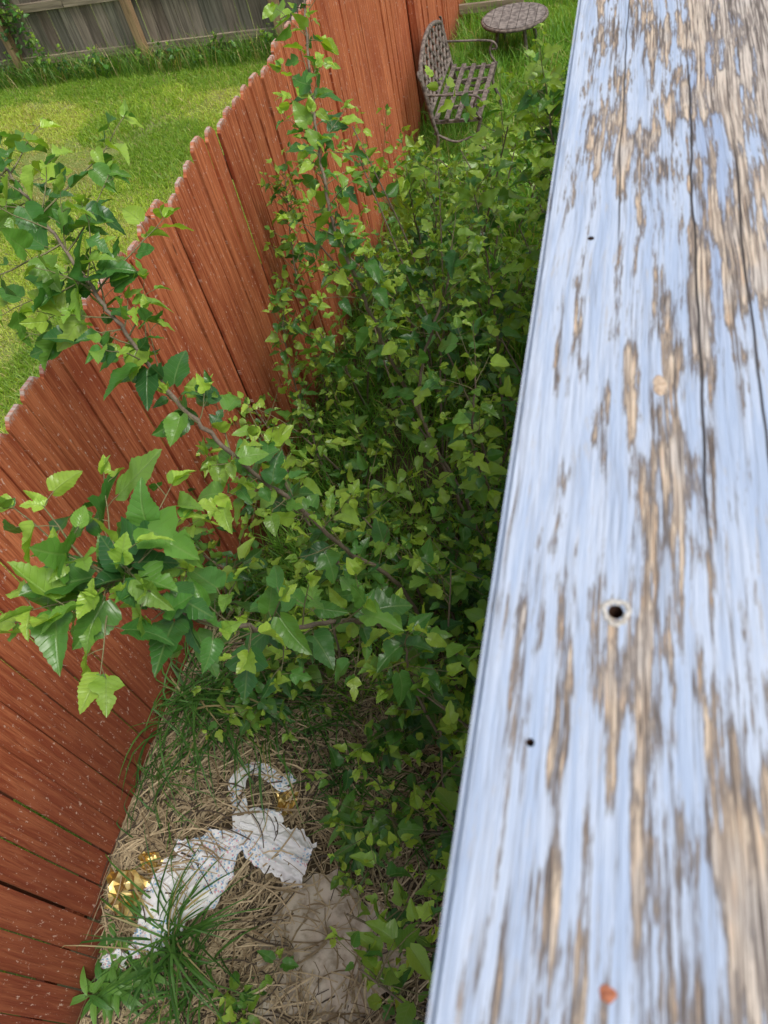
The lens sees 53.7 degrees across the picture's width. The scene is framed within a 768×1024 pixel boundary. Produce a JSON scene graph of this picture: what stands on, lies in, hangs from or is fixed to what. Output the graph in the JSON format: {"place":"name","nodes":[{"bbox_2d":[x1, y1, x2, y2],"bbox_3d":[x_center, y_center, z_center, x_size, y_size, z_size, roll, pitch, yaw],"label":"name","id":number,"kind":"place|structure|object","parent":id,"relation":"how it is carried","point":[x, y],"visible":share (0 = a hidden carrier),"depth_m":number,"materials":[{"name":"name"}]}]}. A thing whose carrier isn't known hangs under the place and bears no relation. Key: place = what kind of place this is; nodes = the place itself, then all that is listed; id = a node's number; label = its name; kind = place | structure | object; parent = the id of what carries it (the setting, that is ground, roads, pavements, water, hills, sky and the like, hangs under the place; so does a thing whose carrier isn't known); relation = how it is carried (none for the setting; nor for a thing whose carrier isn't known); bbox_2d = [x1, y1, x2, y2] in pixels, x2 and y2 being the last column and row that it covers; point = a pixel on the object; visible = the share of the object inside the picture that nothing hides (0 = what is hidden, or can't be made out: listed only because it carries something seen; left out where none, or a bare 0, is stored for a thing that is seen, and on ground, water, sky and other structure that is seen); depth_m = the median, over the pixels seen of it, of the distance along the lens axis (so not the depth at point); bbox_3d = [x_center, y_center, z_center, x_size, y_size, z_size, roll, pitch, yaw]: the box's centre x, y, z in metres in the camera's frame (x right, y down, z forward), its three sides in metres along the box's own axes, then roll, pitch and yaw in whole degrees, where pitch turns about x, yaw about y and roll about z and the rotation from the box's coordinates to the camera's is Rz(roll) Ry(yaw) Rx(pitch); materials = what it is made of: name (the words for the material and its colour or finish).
{"place":"outdoors","nodes":[
{"label":"outdoors","id":0,"kind":"place"},
{"bbox_2d":[0,20,291,90],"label":"fence line grass","id":1,"kind":"structure","parent":0,"point":[245,52],"depth_m":8.82,"materials":[{"name":"green plant"}]},
{"bbox_2d":[0,50,312,1015],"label":"lawn grass","id":2,"kind":"structure","parent":0,"point":[162,148],"depth_m":7.96,"materials":[{"name":"green plant"}]},
{"bbox_2d":[0,0,575,1023],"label":"ground","id":3,"kind":"structure","parent":0,"point":[12,342],"depth_m":4.62,"materials":[{"name":"green plant"}]},
{"bbox_2d":[0,0,50,71],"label":"climbing vine","id":4,"kind":"object","parent":3,"relation":"on","point":[33,41],"visible":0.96,"depth_m":8.99,"materials":[{"name":"green plant"}]},
{"bbox_2d":[70,919,171,1023],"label":"goldenrod weed","id":5,"kind":"object","parent":3,"relation":"on","point":[106,1005],"visible":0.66,"depth_m":2.88,"materials":[{"name":"green plant"}]},
{"bbox_2d":[104,867,151,920],"bbox_3d":[-0.998,1.505,2.974,0.205,0.108,0.177,4,53,15],"label":"gold foil wrapper","id":6,"kind":"object","parent":3,"relation":"on","point":[113,880],"visible":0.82,"depth_m":2.98,"materials":[{"name":"gold metal"}]},
{"bbox_2d":[63,823,265,1023],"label":"long grass tuft","id":7,"kind":"object","parent":3,"relation":"on","point":[171,949],"visible":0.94,"depth_m":2.86,"materials":[{"name":"green plant"}]},
{"bbox_2d":[0,99,419,625],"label":"mulberry sapling","id":8,"kind":"object","parent":3,"relation":"on","point":[47,276],"visible":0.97,"depth_m":1.82,"materials":[{"name":"green plant"}]},
{"bbox_2d":[0,449,437,717],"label":"mulberry sapling","id":9,"kind":"object","parent":3,"relation":"on","point":[134,570],"visible":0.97,"depth_m":1.22,"materials":[{"name":"green plant"}]},
{"bbox_2d":[117,618,341,841],"bbox_3d":[-0.593,0.898,3.285,0.766,0.553,1.160,4,53,15],"label":"long grass tuft","id":10,"kind":"object","parent":3,"relation":"on","point":[191,701],"visible":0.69,"depth_m":3.25,"materials":[{"name":"green plant"}]},
{"bbox_2d":[0,0,467,1023],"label":"orange picket fence","id":11,"kind":"object","parent":3,"relation":"on","point":[212,274],"visible":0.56,"depth_m":3.13,"materials":[{"name":"brown wood"}]},
{"bbox_2d":[0,0,523,79],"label":"gray picket fence","id":12,"kind":"object","parent":3,"relation":"on","point":[75,24],"visible":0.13,"depth_m":8.80,"materials":[{"name":"grey wood"}]},
{"bbox_2d":[76,599,467,1023],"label":"dry grass thatch","id":13,"kind":"object","parent":3,"relation":"on","point":[155,843],"visible":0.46,"depth_m":3.08,"materials":[{"name":"plant"}]},
{"bbox_2d":[99,949,127,968],"bbox_3d":[-1.050,1.740,2.954,0.114,0.064,0.080,4,53,15],"label":"white scrap","id":14,"kind":"object","parent":13,"relation":"on","point":[105,960],"visible":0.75,"depth_m":2.95,"materials":[{"name":"paper"}]},
{"bbox_2d":[128,932,147,958],"bbox_3d":[-0.948,1.676,2.933,0.097,0.066,0.082,-34,53,-14],"label":"white scrap","id":15,"kind":"object","parent":13,"relation":"on","point":[136,955],"visible":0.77,"depth_m":2.93,"materials":[{"name":"paper"}]},
{"bbox_2d":[138,851,165,875],"bbox_3d":[-0.918,1.390,2.999,0.110,0.052,0.089,4,53,15],"label":"gold foil wrapper","id":16,"kind":"object","parent":13,"relation":"on","point":[146,857],"visible":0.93,"depth_m":3.00,"materials":[{"name":"gold metal"}]},
{"bbox_2d":[134,762,316,952],"bbox_3d":[-0.589,1.421,3.049,0.478,0.263,0.841,23,61,27],"label":"discarded white plastic bag","id":17,"kind":"object","parent":13,"relation":"on","point":[299,859],"visible":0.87,"depth_m":3.09,"materials":[{"name":"white plastic"}]},
{"bbox_2d":[274,788,299,816],"bbox_3d":[-0.420,1.243,3.267,0.108,0.054,0.130,4,53,15],"label":"gold foil wrapper","id":18,"kind":"object","parent":13,"relation":"on","point":[281,799],"visible":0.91,"depth_m":3.27,"materials":[{"name":"gold metal"}]},
{"bbox_2d":[116,665,457,927],"bbox_3d":[-0.210,1.082,3.155,1.591,0.466,1.123,4,53,15],"label":"long grass tuft","id":19,"kind":"object","parent":3,"relation":"on","point":[318,726],"visible":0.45,"depth_m":3.21,"materials":[{"name":"green plant"}]},
{"bbox_2d":[263,278,331,471],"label":"mulberry sapling","id":20,"kind":"object","parent":3,"relation":"on","point":[272,337],"visible":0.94,"depth_m":3.76,"materials":[{"name":"green plant"}]},
{"bbox_2d":[257,141,345,418],"bbox_3d":[-0.419,-1.148,4.161,0.310,1.654,0.408,4,53,15],"label":"mulberry sapling","id":21,"kind":"object","parent":3,"relation":"on","point":[290,238],"visible":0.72,"depth_m":3.86,"materials":[{"name":"green plant"}]},
{"bbox_2d":[232,397,382,628],"bbox_3d":[-0.281,0.178,3.214,0.338,1.466,0.544,-27,52,-9],"label":"mulberry sapling","id":22,"kind":"object","parent":3,"relation":"on","point":[274,437],"visible":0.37,"depth_m":2.93,"materials":[{"name":"green plant"}]},
{"bbox_2d":[213,769,413,1023],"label":"mulberry seedlings","id":23,"kind":"object","parent":3,"relation":"on","point":[374,1000],"visible":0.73,"depth_m":2.83,"materials":[{"name":"green plant"}]},
{"bbox_2d":[250,869,406,1023],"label":"landscape fabric","id":24,"kind":"object","parent":3,"relation":"on","point":[321,958],"visible":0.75,"depth_m":2.94,"materials":[{"name":"beige fabric"}]},
{"bbox_2d":[318,787,385,876],"bbox_3d":[-0.112,1.315,3.108,0.262,0.231,0.331,-26,52,-8],"label":"goldenrod weed","id":25,"kind":"object","parent":3,"relation":"on","point":[345,819],"visible":0.55,"depth_m":3.08,"materials":[{"name":"green plant"}]},
{"bbox_2d":[173,131,552,714],"bbox_3d":[0.377,-0.914,3.957,2.104,1.411,4.461,8,55,19],"label":"mulberry shrub","id":26,"kind":"object","parent":3,"relation":"on","point":[424,559],"visible":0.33,"depth_m":3.43,"materials":[{"name":"green plant"}]},
{"bbox_2d":[262,0,464,516],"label":"mulberry sapling","id":27,"kind":"object","parent":3,"relation":"on","point":[304,116],"visible":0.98,"depth_m":2.93,"materials":[{"name":"green plant"}]},
{"bbox_2d":[196,65,539,1023],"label":"mulberry shrub","id":28,"kind":"object","parent":3,"relation":"on","point":[392,933],"visible":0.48,"depth_m":3.56,"materials":[{"name":"green plant"}]},
{"bbox_2d":[191,112,551,972],"bbox_3d":[0.391,-0.499,3.554,2.147,1.526,6.151,4,53,15],"label":"mulberry shrub","id":29,"kind":"object","parent":3,"relation":"on","point":[281,710],"visible":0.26,"depth_m":2.48,"materials":[{"name":"green plant"}]},
{"bbox_2d":[228,117,556,791],"bbox_3d":[0.222,-0.563,3.783,1.883,1.310,3.768,-2,52,12],"label":"mulberry shrub","id":30,"kind":"object","parent":3,"relation":"on","point":[374,743],"visible":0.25,"depth_m":3.76,"materials":[{"name":"green plant"}]},
{"bbox_2d":[268,222,542,929],"bbox_3d":[0.260,0.002,3.296,1.900,1.364,4.324,-1,52,12],"label":"mulberry shrub","id":31,"kind":"object","parent":3,"relation":"on","point":[383,829],"visible":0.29,"depth_m":2.96,"materials":[{"name":"green plant"}]},
{"bbox_2d":[357,612,466,766],"bbox_3d":[0.156,0.703,2.720,0.330,1.437,0.348,-12,51,3],"label":"mulberry sapling","id":32,"kind":"object","parent":3,"relation":"on","point":[396,647],"visible":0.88,"depth_m":2.33,"materials":[{"name":"green plant"}]},
{"bbox_2d":[379,132,446,338],"bbox_3d":[0.223,-1.550,4.522,0.400,1.357,0.323,13,57,22],"label":"mulberry sapling","id":33,"kind":"object","parent":3,"relation":"on","point":[408,183],"visible":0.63,"depth_m":4.27,"materials":[{"name":"green plant"}]},
{"bbox_2d":[381,192,487,548],"bbox_3d":[0.257,-0.529,3.500,0.508,1.692,0.579,4,53,15],"label":"mulberry sapling","id":34,"kind":"object","parent":3,"relation":"on","point":[429,326],"visible":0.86,"depth_m":3.16,"materials":[{"name":"green plant"}]},
{"bbox_2d":[336,23,559,656],"bbox_3d":[0.659,-1.028,3.846,1.740,1.623,3.870,-3,52,10],"label":"mulberry shrub","id":35,"kind":"object","parent":3,"relation":"on","point":[480,555],"visible":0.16,"depth_m":3.32,"materials":[{"name":"green plant"}]},
{"bbox_2d":[417,16,502,168],"bbox_3d":[0.646,-3.499,6.248,0.521,0.900,1.076,4,53,15],"label":"garden chair","id":36,"kind":"object","parent":3,"relation":"on","point":[437,58],"visible":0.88,"depth_m":6.17,"materials":[{"name":"metal"}]},
{"bbox_2d":[420,311,511,530],"bbox_3d":[0.424,-0.076,3.096,0.343,1.706,0.366,4,53,15],"label":"mulberry sapling","id":37,"kind":"object","parent":3,"relation":"on","point":[474,480],"visible":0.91,"depth_m":2.76,"materials":[{"name":"green plant"}]},
{"bbox_2d":[430,140,535,449],"bbox_3d":[0.542,-1.011,3.884,0.502,1.578,0.496,4,53,15],"label":"mulberry sapling","id":38,"kind":"object","parent":3,"relation":"on","point":[507,292],"visible":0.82,"depth_m":3.57,"materials":[{"name":"green plant"}]},
{"bbox_2d":[481,2,548,62],"bbox_3d":[1.266,-4.594,7.318,0.637,0.353,0.634,4,53,15],"label":"round patio table","id":39,"kind":"object","parent":3,"relation":"on","point":[514,18],"visible":0.95,"depth_m":7.16,"materials":[{"name":"grey wood"}]},
{"bbox_2d":[503,38,568,275],"bbox_3d":[0.850,-1.231,3.770,0.469,1.913,0.577,-28,52,-10],"label":"mulberry sapling","id":40,"kind":"object","parent":3,"relation":"on","point":[550,105],"visible":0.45,"depth_m":3.31,"materials":[{"name":"green plant"}]},
{"bbox_2d":[190,173,544,811],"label":"tall grass","id":41,"kind":"structure","parent":0,"point":[518,348],"depth_m":4.41,"materials":[{"name":"green plant"}]},
{"bbox_2d":[382,0,577,259],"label":"tall grass","id":42,"kind":"structure","parent":0,"point":[477,52],"depth_m":7.10,"materials":[{"name":"green plant"}]},
{"bbox_2d":[426,0,767,1023],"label":"deck railing","id":43,"kind":"object","parent":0,"point":[608,862],"visible":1,"depth_m":0.34,"materials":[{"name":"blue paint"}]}
]}

